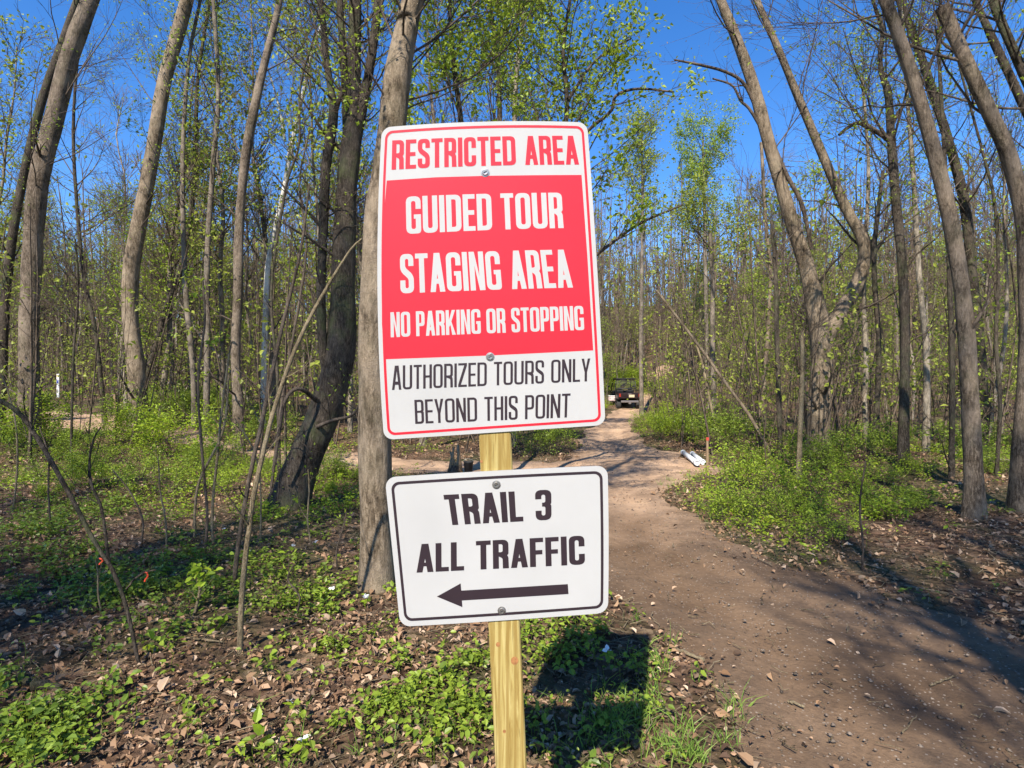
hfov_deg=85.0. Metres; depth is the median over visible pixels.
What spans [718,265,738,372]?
tree
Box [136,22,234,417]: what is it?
tree
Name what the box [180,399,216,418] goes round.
shrub
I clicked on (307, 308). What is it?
tree
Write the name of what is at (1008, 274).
tree
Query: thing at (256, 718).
sapling
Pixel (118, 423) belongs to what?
shrub
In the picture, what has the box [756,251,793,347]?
tree
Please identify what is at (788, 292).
tree
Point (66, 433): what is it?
shrub
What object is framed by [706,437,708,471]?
wooden stake
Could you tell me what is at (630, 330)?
tree
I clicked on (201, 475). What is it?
sapling
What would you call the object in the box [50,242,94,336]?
tree
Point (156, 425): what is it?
shrub
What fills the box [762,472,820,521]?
shrub
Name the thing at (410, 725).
fallen stick
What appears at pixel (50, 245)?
tree
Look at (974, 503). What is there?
tree
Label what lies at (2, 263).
tree
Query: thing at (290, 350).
sapling
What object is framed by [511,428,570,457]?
shrub
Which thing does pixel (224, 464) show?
shrub
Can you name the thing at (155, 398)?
shrub
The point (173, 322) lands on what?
tree
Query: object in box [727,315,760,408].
tree
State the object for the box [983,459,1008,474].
shrub
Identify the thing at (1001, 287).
tree
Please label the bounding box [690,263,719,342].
tree
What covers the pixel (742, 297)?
tree
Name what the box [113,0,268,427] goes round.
tree
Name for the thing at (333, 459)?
shrub
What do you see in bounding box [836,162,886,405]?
tree
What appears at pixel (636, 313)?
tree
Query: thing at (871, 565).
fallen stick
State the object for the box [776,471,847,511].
shrub
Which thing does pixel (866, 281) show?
tree
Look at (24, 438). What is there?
shrub
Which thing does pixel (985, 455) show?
shrub
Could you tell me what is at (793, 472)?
shrub
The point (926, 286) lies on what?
tree
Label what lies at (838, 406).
brush
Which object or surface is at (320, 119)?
tree
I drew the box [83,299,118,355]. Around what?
tree
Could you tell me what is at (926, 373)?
tree
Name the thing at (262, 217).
tree
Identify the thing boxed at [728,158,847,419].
tree
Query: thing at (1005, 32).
tree
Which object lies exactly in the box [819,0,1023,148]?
tree
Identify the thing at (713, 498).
shrub
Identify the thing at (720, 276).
tree
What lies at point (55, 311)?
tree
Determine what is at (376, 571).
tree
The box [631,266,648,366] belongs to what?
tree
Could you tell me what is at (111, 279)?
tree
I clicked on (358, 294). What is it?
tree
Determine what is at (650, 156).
tree
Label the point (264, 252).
tree
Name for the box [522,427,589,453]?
shrub
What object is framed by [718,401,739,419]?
shrub
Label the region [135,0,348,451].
tree
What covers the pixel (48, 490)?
sapling
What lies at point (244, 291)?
tree
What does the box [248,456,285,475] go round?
shrub
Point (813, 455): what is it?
shrub
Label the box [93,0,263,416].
tree
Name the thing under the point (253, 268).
tree
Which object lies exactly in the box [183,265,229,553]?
sapling
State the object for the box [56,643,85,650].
fallen stick
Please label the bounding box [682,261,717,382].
tree
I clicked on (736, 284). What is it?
tree
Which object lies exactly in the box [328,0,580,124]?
tree
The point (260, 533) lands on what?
sapling
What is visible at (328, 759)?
twigs
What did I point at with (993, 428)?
shrub
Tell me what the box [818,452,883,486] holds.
shrub
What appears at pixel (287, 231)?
tree
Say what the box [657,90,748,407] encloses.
tree
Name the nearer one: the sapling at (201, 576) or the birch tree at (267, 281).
the sapling at (201, 576)
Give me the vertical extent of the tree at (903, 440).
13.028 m
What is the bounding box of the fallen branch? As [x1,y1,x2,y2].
[0,373,141,666]
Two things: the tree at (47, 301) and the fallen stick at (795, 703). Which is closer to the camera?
the fallen stick at (795, 703)
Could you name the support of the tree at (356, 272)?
on the ground at (970, 558)
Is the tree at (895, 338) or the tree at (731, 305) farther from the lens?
the tree at (731, 305)
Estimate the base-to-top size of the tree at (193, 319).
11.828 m
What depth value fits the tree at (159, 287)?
49.45 m
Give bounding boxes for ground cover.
[0,405,1012,563]
[0,431,1019,767]
[67,408,1011,767]
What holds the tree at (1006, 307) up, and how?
on the ground at (970, 558)
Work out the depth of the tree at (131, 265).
15.10 m
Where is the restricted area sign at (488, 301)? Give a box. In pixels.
[377,121,604,438]
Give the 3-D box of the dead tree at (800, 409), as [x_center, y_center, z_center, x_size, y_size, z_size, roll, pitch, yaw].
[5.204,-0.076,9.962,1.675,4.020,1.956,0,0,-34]
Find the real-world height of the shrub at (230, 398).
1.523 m
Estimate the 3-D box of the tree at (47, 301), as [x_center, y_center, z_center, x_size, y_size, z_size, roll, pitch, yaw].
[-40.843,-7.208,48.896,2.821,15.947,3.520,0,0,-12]
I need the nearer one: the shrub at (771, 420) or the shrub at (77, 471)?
the shrub at (77, 471)
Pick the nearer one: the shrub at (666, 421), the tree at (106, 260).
the shrub at (666, 421)
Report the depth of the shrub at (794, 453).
10.87 m
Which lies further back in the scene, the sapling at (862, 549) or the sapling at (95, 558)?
the sapling at (862, 549)
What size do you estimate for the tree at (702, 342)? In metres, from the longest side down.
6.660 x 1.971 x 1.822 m
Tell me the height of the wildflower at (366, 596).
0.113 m
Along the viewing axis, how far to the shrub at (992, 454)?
9.85 m
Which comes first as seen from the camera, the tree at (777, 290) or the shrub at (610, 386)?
the tree at (777, 290)
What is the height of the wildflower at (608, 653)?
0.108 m
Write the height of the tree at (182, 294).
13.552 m
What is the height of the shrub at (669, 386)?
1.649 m
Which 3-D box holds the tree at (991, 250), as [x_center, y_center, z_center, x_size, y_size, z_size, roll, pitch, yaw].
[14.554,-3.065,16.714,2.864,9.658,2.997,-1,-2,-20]
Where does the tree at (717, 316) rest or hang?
on the ground at (970, 558)
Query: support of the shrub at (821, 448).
on the ground at (970, 558)
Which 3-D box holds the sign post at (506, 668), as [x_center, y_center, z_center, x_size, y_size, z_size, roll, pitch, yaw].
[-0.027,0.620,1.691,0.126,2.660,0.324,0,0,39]
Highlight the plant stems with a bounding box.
[0,421,1012,767]
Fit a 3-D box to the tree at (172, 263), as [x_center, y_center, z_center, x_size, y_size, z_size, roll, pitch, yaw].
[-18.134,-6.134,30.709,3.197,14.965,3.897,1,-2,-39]
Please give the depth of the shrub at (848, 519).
6.21 m
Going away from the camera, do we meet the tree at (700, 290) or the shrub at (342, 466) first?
the shrub at (342, 466)
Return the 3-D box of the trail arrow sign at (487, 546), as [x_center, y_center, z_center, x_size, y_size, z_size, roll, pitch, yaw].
[-0.042,0.475,1.631,0.648,0.476,0.033,0,0,0]
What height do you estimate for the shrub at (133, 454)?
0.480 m
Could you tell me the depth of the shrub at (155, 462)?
10.29 m
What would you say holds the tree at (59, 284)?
on the ground at (970, 558)
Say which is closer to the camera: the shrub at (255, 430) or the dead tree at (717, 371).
the dead tree at (717, 371)
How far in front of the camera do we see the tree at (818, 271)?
39.46 m
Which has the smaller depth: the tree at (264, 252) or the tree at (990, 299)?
the tree at (990, 299)
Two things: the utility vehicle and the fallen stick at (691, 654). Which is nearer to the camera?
the fallen stick at (691, 654)
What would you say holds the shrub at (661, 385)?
on the ground at (970, 558)
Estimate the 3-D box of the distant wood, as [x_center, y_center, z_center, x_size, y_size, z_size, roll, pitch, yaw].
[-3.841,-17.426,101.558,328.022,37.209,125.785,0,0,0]
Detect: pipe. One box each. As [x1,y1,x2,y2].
[680,450,699,465]
[690,451,705,464]
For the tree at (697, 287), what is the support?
on the ground at (970, 558)
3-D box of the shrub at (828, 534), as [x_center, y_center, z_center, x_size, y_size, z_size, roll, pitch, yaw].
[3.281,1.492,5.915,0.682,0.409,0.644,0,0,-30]
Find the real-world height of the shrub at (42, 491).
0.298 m
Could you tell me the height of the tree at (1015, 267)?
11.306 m
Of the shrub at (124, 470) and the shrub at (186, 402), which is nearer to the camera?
the shrub at (124, 470)
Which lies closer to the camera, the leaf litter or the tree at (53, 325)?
the leaf litter
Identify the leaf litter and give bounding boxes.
[0,417,1023,767]
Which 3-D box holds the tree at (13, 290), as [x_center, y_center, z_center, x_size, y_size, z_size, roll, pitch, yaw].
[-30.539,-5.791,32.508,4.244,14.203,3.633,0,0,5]
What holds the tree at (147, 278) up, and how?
on the ground at (970, 558)
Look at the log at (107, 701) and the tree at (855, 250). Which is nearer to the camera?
the log at (107, 701)
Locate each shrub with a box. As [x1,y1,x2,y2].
[0,381,91,444]
[0,395,57,451]
[0,406,74,448]
[0,419,106,460]
[0,435,114,500]
[1,381,63,417]
[30,478,74,498]
[31,443,65,460]
[43,417,131,460]
[50,447,122,490]
[70,379,207,438]
[87,408,177,442]
[93,444,199,502]
[94,435,143,460]
[106,461,142,480]
[112,394,254,457]
[131,452,165,468]
[147,383,202,414]
[148,384,190,410]
[155,383,229,418]
[169,380,257,425]
[169,382,230,421]
[172,437,239,465]
[172,443,223,468]
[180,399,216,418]
[187,457,244,476]
[192,457,248,498]
[205,426,251,456]
[210,380,249,402]
[219,445,249,469]
[230,404,304,446]
[244,455,271,473]
[245,422,266,437]
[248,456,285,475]
[268,435,350,484]
[318,477,358,497]
[321,451,356,478]
[324,459,355,477]
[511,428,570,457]
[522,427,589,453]
[603,372,634,392]
[605,364,633,383]
[605,366,635,383]
[605,380,617,394]
[621,366,652,385]
[626,377,652,389]
[628,414,683,436]
[629,406,656,427]
[634,401,697,442]
[642,400,687,423]
[644,373,682,396]
[644,376,682,396]
[650,410,696,433]
[667,395,776,449]
[672,417,732,438]
[681,410,753,443]
[681,469,753,512]
[684,399,796,450]
[693,475,766,524]
[704,417,813,501]
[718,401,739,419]
[718,450,769,487]
[720,434,757,459]
[724,413,776,435]
[727,485,784,516]
[735,442,777,460]
[750,451,779,476]
[756,481,816,506]
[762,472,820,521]
[769,430,852,475]
[769,462,813,485]
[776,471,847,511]
[779,511,851,547]
[787,425,893,476]
[794,441,883,501]
[802,452,828,460]
[804,504,866,534]
[811,455,852,470]
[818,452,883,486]
[820,485,911,519]
[821,417,917,460]
[827,407,931,462]
[845,483,936,514]
[863,456,917,485]
[870,437,896,449]
[871,411,913,440]
[874,481,937,504]
[888,449,944,477]
[910,436,921,443]
[912,409,1011,453]
[955,435,1010,473]
[956,438,1010,466]
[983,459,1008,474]
[1001,433,1011,443]
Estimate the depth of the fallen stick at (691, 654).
3.46 m
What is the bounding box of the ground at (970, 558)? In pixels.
[0,302,1023,767]
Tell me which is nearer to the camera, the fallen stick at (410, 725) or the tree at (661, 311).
the fallen stick at (410, 725)
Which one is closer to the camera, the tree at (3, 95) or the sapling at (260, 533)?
the sapling at (260, 533)
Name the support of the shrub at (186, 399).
on the ground at (970, 558)
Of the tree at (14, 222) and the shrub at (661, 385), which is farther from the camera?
the shrub at (661, 385)
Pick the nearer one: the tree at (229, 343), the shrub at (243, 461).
the shrub at (243, 461)
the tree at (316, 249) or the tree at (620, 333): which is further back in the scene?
the tree at (620, 333)
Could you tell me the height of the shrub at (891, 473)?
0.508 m
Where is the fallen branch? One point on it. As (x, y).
(33, 432)
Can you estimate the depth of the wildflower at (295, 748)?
2.54 m
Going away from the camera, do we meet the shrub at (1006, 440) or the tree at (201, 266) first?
the shrub at (1006, 440)
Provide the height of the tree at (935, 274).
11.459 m
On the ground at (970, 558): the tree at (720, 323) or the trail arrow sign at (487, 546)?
the tree at (720, 323)
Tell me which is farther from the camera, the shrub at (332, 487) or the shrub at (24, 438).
the shrub at (24, 438)
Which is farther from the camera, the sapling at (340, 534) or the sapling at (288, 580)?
the sapling at (340, 534)
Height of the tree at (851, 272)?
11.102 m
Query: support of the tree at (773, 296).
on the ground at (970, 558)
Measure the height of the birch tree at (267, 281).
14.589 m
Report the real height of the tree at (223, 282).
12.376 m
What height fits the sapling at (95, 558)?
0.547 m
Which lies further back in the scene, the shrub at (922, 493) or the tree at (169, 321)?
the tree at (169, 321)
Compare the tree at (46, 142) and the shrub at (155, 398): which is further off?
the shrub at (155, 398)
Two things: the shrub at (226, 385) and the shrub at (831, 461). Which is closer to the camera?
the shrub at (831, 461)
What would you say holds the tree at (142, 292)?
on the ground at (970, 558)
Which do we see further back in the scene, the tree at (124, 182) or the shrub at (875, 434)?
the tree at (124, 182)
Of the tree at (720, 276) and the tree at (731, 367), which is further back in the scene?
the tree at (720, 276)
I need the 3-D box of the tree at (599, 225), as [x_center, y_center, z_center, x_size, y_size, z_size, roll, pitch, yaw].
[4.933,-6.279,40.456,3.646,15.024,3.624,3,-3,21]
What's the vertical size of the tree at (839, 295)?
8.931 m
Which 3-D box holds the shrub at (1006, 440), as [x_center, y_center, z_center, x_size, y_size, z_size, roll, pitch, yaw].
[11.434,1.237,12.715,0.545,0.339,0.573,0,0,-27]
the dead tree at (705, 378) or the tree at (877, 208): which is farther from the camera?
the dead tree at (705, 378)
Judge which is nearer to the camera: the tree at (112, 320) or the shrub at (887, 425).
the shrub at (887, 425)
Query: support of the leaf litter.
on the ground at (970, 558)
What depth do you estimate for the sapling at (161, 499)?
5.20 m
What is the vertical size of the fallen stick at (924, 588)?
0.014 m
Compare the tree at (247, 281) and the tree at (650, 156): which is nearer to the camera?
the tree at (247, 281)
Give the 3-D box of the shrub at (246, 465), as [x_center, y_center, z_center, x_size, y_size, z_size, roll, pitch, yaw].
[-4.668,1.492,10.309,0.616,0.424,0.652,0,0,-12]
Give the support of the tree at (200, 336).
on the ground at (970, 558)
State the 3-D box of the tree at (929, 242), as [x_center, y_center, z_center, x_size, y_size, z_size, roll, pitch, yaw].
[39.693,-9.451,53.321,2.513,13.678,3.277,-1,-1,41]
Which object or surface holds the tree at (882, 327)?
on the ground at (970, 558)
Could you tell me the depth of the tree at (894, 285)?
22.74 m
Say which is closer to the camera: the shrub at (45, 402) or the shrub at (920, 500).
the shrub at (920, 500)
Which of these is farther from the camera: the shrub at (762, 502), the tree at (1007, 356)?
the tree at (1007, 356)
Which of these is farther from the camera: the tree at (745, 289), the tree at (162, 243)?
the tree at (162, 243)
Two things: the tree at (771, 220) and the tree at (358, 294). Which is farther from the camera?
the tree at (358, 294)
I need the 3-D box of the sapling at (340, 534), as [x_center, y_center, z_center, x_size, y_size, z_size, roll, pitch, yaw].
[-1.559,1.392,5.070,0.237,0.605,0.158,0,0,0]
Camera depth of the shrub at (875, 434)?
10.42 m
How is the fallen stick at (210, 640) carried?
on the ground at (970, 558)
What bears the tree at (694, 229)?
on the ground at (970, 558)
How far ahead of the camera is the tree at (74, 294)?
42.92 m
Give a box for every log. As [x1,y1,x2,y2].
[13,669,64,692]
[99,688,134,712]
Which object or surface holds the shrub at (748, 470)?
on the ground at (970, 558)
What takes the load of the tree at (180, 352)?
on the ground at (970, 558)
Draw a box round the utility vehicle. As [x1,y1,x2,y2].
[608,378,638,408]
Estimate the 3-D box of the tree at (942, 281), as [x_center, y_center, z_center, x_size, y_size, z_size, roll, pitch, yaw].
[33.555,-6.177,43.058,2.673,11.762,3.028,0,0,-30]
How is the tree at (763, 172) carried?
on the ground at (970, 558)
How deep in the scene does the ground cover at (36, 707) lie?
4.03 m
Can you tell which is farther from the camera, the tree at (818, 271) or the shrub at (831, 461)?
the tree at (818, 271)
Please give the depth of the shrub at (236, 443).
11.81 m
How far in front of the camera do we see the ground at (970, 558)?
4.24 m
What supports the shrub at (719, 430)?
on the ground at (970, 558)
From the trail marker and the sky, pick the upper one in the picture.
the sky
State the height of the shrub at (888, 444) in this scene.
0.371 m
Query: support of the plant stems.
on the ground at (970, 558)
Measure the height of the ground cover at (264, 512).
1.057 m
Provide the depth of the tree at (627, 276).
46.52 m
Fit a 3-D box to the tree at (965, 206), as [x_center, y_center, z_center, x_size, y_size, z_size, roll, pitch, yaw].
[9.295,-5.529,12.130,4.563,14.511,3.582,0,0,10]
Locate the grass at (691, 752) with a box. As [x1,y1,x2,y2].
[236,431,783,767]
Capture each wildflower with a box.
[283,699,300,709]
[289,734,309,753]
[362,593,370,602]
[602,644,612,663]
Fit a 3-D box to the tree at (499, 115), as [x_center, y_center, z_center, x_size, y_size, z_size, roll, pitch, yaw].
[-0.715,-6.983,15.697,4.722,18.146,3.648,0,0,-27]
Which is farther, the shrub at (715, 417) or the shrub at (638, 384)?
the shrub at (638, 384)
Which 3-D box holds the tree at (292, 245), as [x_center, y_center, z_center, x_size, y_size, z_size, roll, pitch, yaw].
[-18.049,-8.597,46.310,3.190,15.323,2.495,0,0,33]
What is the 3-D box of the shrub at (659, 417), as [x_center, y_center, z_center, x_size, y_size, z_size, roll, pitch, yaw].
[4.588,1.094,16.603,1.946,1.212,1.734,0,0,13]
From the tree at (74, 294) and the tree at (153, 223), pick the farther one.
the tree at (153, 223)
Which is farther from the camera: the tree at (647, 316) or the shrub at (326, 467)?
the tree at (647, 316)
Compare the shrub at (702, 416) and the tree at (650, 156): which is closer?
the shrub at (702, 416)
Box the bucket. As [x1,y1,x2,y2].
[463,459,473,471]
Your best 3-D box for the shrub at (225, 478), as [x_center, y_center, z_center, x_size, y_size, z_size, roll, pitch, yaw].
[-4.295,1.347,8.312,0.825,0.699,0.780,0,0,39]
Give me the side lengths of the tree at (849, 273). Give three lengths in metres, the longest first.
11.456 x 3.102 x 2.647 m
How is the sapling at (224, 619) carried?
on the ground at (970, 558)
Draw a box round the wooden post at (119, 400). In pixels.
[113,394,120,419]
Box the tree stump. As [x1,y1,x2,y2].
[447,445,462,472]
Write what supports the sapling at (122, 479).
on the ground at (970, 558)
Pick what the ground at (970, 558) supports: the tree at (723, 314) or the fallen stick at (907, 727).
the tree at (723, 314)
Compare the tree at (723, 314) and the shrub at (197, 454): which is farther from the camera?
the tree at (723, 314)
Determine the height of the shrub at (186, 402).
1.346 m
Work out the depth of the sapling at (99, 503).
3.64 m
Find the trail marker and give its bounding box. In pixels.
[57,374,59,396]
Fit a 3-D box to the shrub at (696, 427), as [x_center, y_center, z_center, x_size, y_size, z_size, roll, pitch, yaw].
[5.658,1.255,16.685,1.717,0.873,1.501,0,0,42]
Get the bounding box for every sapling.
[0,368,18,511]
[37,427,62,523]
[43,412,110,561]
[84,542,129,612]
[111,469,144,542]
[123,549,157,588]
[141,631,159,654]
[151,444,180,557]
[175,559,222,617]
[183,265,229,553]
[193,329,248,546]
[193,375,229,536]
[207,614,227,633]
[214,238,361,654]
[223,413,261,544]
[231,179,319,589]
[234,706,272,759]
[259,13,332,471]
[265,545,300,610]
[269,128,316,493]
[292,468,317,543]
[329,505,352,569]
[830,445,865,571]
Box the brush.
[0,154,1018,474]
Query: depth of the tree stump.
10.52 m
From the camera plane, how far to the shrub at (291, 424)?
14.71 m
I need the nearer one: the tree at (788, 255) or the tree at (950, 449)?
the tree at (950, 449)
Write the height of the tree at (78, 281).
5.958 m
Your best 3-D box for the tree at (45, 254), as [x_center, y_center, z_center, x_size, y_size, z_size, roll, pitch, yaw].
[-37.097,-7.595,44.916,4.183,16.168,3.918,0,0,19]
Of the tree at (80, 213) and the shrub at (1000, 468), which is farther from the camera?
the tree at (80, 213)
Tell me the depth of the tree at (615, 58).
8.73 m
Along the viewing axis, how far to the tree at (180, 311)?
52.30 m
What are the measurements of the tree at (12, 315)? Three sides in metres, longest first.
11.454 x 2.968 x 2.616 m
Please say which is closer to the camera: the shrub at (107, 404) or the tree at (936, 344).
the shrub at (107, 404)
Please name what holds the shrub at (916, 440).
on the ground at (970, 558)
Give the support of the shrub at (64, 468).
on the ground at (970, 558)
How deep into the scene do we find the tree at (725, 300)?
46.59 m
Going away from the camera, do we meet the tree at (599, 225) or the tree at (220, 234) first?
the tree at (220, 234)
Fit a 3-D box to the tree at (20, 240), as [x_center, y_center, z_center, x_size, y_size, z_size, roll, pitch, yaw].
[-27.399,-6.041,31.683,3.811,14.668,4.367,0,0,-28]
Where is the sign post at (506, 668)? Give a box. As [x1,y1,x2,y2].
[479,431,526,767]
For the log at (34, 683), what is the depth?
3.02 m
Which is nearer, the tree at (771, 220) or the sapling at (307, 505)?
the sapling at (307, 505)
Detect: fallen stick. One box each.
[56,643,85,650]
[129,594,158,606]
[173,635,222,642]
[284,609,324,629]
[409,719,458,726]
[675,647,704,661]
[787,699,803,707]
[853,561,887,570]
[902,714,916,732]
[904,585,947,592]
[929,675,956,685]
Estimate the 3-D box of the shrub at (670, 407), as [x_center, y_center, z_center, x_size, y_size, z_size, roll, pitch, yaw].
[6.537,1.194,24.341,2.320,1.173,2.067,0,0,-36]
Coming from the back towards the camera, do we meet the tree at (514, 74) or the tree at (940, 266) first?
the tree at (940, 266)
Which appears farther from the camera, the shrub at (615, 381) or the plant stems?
the shrub at (615, 381)
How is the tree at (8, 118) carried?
on the ground at (970, 558)
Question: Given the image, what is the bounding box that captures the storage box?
[608,396,615,404]
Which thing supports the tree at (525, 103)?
on the ground at (970, 558)
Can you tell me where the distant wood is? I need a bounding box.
[0,139,1023,388]
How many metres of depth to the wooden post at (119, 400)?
16.46 m
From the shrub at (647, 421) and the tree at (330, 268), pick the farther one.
the tree at (330, 268)
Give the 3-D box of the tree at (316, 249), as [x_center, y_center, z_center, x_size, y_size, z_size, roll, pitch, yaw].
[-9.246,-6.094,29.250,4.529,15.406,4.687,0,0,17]
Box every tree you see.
[0,0,133,446]
[0,0,139,425]
[0,0,172,423]
[0,1,80,286]
[0,59,22,222]
[0,139,74,397]
[0,173,64,311]
[0,175,150,458]
[0,205,19,337]
[0,219,20,322]
[0,231,59,352]
[1,0,216,429]
[4,247,20,384]
[15,173,64,321]
[40,189,77,381]
[40,204,74,389]
[40,243,69,337]
[41,213,64,383]
[41,258,65,385]
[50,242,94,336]
[51,240,101,385]
[52,188,98,391]
[63,63,161,402]
[63,186,182,396]
[72,177,132,391]
[74,172,259,422]
[79,296,167,382]
[82,278,103,377]
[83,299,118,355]
[91,192,147,399]
[92,240,149,376]
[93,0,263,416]
[99,0,316,430]
[99,298,244,401]
[112,214,166,355]
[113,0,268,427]
[116,236,159,348]
[129,59,224,392]
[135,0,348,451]
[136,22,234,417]
[146,185,168,312]
[148,175,194,320]
[149,241,166,332]
[151,143,208,387]
[152,127,249,349]
[163,0,289,424]
[168,121,227,408]
[168,307,279,383]
[172,203,312,404]
[174,189,262,400]
[175,209,196,343]
[176,255,197,353]
[185,0,602,593]
[198,0,318,419]
[198,129,308,393]
[203,226,242,374]
[215,0,477,516]
[221,0,372,428]
[230,194,272,369]
[233,0,372,440]
[241,248,263,352]
[252,197,276,297]
[252,225,286,318]
[275,169,319,399]
[278,122,339,389]
[278,193,306,322]
[279,151,372,332]
[293,233,326,402]
[304,0,391,281]
[306,103,378,432]
[309,191,360,414]
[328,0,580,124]
[328,151,372,349]
[355,230,360,344]
[396,0,490,445]
[420,0,556,121]
[443,0,595,447]
[456,0,711,256]
[502,72,546,120]
[593,197,607,288]
[596,239,613,342]
[597,259,613,395]
[598,94,685,415]
[600,271,616,366]
[600,316,626,402]
[607,307,634,386]
[613,258,639,385]
[615,267,639,371]
[617,239,771,455]
[621,293,647,371]
[622,274,637,365]
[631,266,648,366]
[637,298,651,334]
[652,0,915,457]
[653,158,773,431]
[655,255,671,358]
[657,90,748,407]
[660,322,719,439]
[663,309,675,360]
[673,297,699,378]
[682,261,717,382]
[685,296,721,363]
[687,262,702,328]
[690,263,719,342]
[691,121,877,463]
[693,312,703,381]
[699,295,726,355]
[705,0,1023,519]
[707,251,724,320]
[709,311,732,383]
[715,258,741,367]
[715,280,742,379]
[715,358,784,390]
[716,284,728,356]
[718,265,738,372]
[721,268,765,416]
[722,266,786,409]
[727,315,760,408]
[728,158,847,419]
[732,170,851,414]
[733,124,812,424]
[735,260,761,354]
[735,268,754,340]
[737,267,864,478]
[737,286,765,386]
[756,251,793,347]
[759,266,785,348]
[768,224,793,348]
[770,0,1018,472]
[782,0,956,448]
[801,0,1023,478]
[806,0,1023,129]
[806,0,1023,512]
[808,0,989,453]
[811,235,844,312]
[816,40,1000,449]
[818,0,1023,450]
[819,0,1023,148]
[822,211,897,369]
[823,0,1023,476]
[831,229,895,384]
[831,238,856,389]
[834,268,852,380]
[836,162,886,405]
[838,318,889,414]
[843,252,881,334]
[856,263,899,414]
[866,138,936,394]
[868,150,945,419]
[868,284,922,400]
[868,325,945,374]
[870,262,899,348]
[889,203,943,346]
[910,236,946,369]
[917,238,990,408]
[921,212,939,305]
[928,201,958,358]
[928,232,953,375]
[932,112,1023,432]
[932,226,984,309]
[953,175,1017,420]
[955,81,1023,435]
[956,263,1012,395]
[975,226,1016,375]
[982,239,1017,419]
[984,229,1016,385]
[1002,250,1017,349]
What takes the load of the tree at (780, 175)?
on the ground at (970, 558)
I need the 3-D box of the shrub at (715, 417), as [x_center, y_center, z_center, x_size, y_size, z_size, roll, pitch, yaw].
[5.497,1.039,13.867,2.213,1.302,2.532,0,0,-35]
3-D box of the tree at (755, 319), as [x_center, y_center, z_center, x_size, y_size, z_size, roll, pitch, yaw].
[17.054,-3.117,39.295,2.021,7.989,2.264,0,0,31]
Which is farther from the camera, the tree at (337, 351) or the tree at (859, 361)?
the tree at (859, 361)
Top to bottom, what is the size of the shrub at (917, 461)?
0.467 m
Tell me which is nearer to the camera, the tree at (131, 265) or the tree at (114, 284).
the tree at (131, 265)
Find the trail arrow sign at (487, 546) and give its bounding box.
[386,466,608,625]
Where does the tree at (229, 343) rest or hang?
on the ground at (970, 558)
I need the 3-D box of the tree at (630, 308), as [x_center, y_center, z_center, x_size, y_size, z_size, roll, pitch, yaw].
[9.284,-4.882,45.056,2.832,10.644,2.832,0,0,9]
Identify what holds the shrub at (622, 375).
on the ground at (970, 558)
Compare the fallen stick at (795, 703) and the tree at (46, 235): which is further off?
the tree at (46, 235)
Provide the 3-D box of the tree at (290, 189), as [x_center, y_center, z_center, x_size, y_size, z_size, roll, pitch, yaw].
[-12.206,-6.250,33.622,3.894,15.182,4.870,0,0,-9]
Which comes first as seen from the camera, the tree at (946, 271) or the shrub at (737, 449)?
the shrub at (737, 449)
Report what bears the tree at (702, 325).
on the ground at (970, 558)
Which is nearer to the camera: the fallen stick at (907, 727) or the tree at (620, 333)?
the fallen stick at (907, 727)
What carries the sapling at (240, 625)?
on the ground at (970, 558)
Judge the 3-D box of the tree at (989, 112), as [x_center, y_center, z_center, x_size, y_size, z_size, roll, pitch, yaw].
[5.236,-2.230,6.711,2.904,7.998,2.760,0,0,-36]
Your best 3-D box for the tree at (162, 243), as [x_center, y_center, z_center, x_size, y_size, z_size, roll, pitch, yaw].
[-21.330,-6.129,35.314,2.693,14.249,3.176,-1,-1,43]
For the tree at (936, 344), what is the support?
on the ground at (970, 558)
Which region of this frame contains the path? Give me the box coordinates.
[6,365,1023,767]
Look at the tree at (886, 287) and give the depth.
44.01 m
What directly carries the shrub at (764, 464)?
on the ground at (970, 558)
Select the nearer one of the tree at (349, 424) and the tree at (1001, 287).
the tree at (349, 424)
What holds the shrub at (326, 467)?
on the ground at (970, 558)
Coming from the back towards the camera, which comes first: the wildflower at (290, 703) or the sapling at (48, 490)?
the sapling at (48, 490)
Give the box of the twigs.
[0,433,1023,767]
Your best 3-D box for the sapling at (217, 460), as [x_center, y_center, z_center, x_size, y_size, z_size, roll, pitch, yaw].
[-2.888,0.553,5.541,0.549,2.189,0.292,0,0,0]
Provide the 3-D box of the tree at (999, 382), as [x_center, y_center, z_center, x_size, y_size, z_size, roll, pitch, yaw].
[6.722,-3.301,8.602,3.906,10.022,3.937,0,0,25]
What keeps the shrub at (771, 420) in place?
on the ground at (970, 558)
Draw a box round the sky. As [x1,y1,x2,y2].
[0,0,1023,319]
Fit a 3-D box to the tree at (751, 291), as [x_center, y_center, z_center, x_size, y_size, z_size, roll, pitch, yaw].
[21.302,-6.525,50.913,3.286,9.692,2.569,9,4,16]
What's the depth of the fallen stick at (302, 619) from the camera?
3.92 m
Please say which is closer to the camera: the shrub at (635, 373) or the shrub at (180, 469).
the shrub at (180, 469)
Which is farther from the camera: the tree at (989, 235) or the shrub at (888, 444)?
the tree at (989, 235)
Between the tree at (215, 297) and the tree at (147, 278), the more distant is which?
the tree at (147, 278)
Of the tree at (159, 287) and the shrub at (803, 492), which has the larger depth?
the tree at (159, 287)
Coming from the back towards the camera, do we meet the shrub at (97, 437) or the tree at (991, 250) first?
the tree at (991, 250)
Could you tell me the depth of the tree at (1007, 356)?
22.38 m
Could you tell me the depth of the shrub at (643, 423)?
17.65 m
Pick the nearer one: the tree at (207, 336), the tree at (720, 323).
the tree at (207, 336)
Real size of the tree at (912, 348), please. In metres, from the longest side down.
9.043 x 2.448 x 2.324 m
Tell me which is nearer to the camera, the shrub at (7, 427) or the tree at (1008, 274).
the shrub at (7, 427)

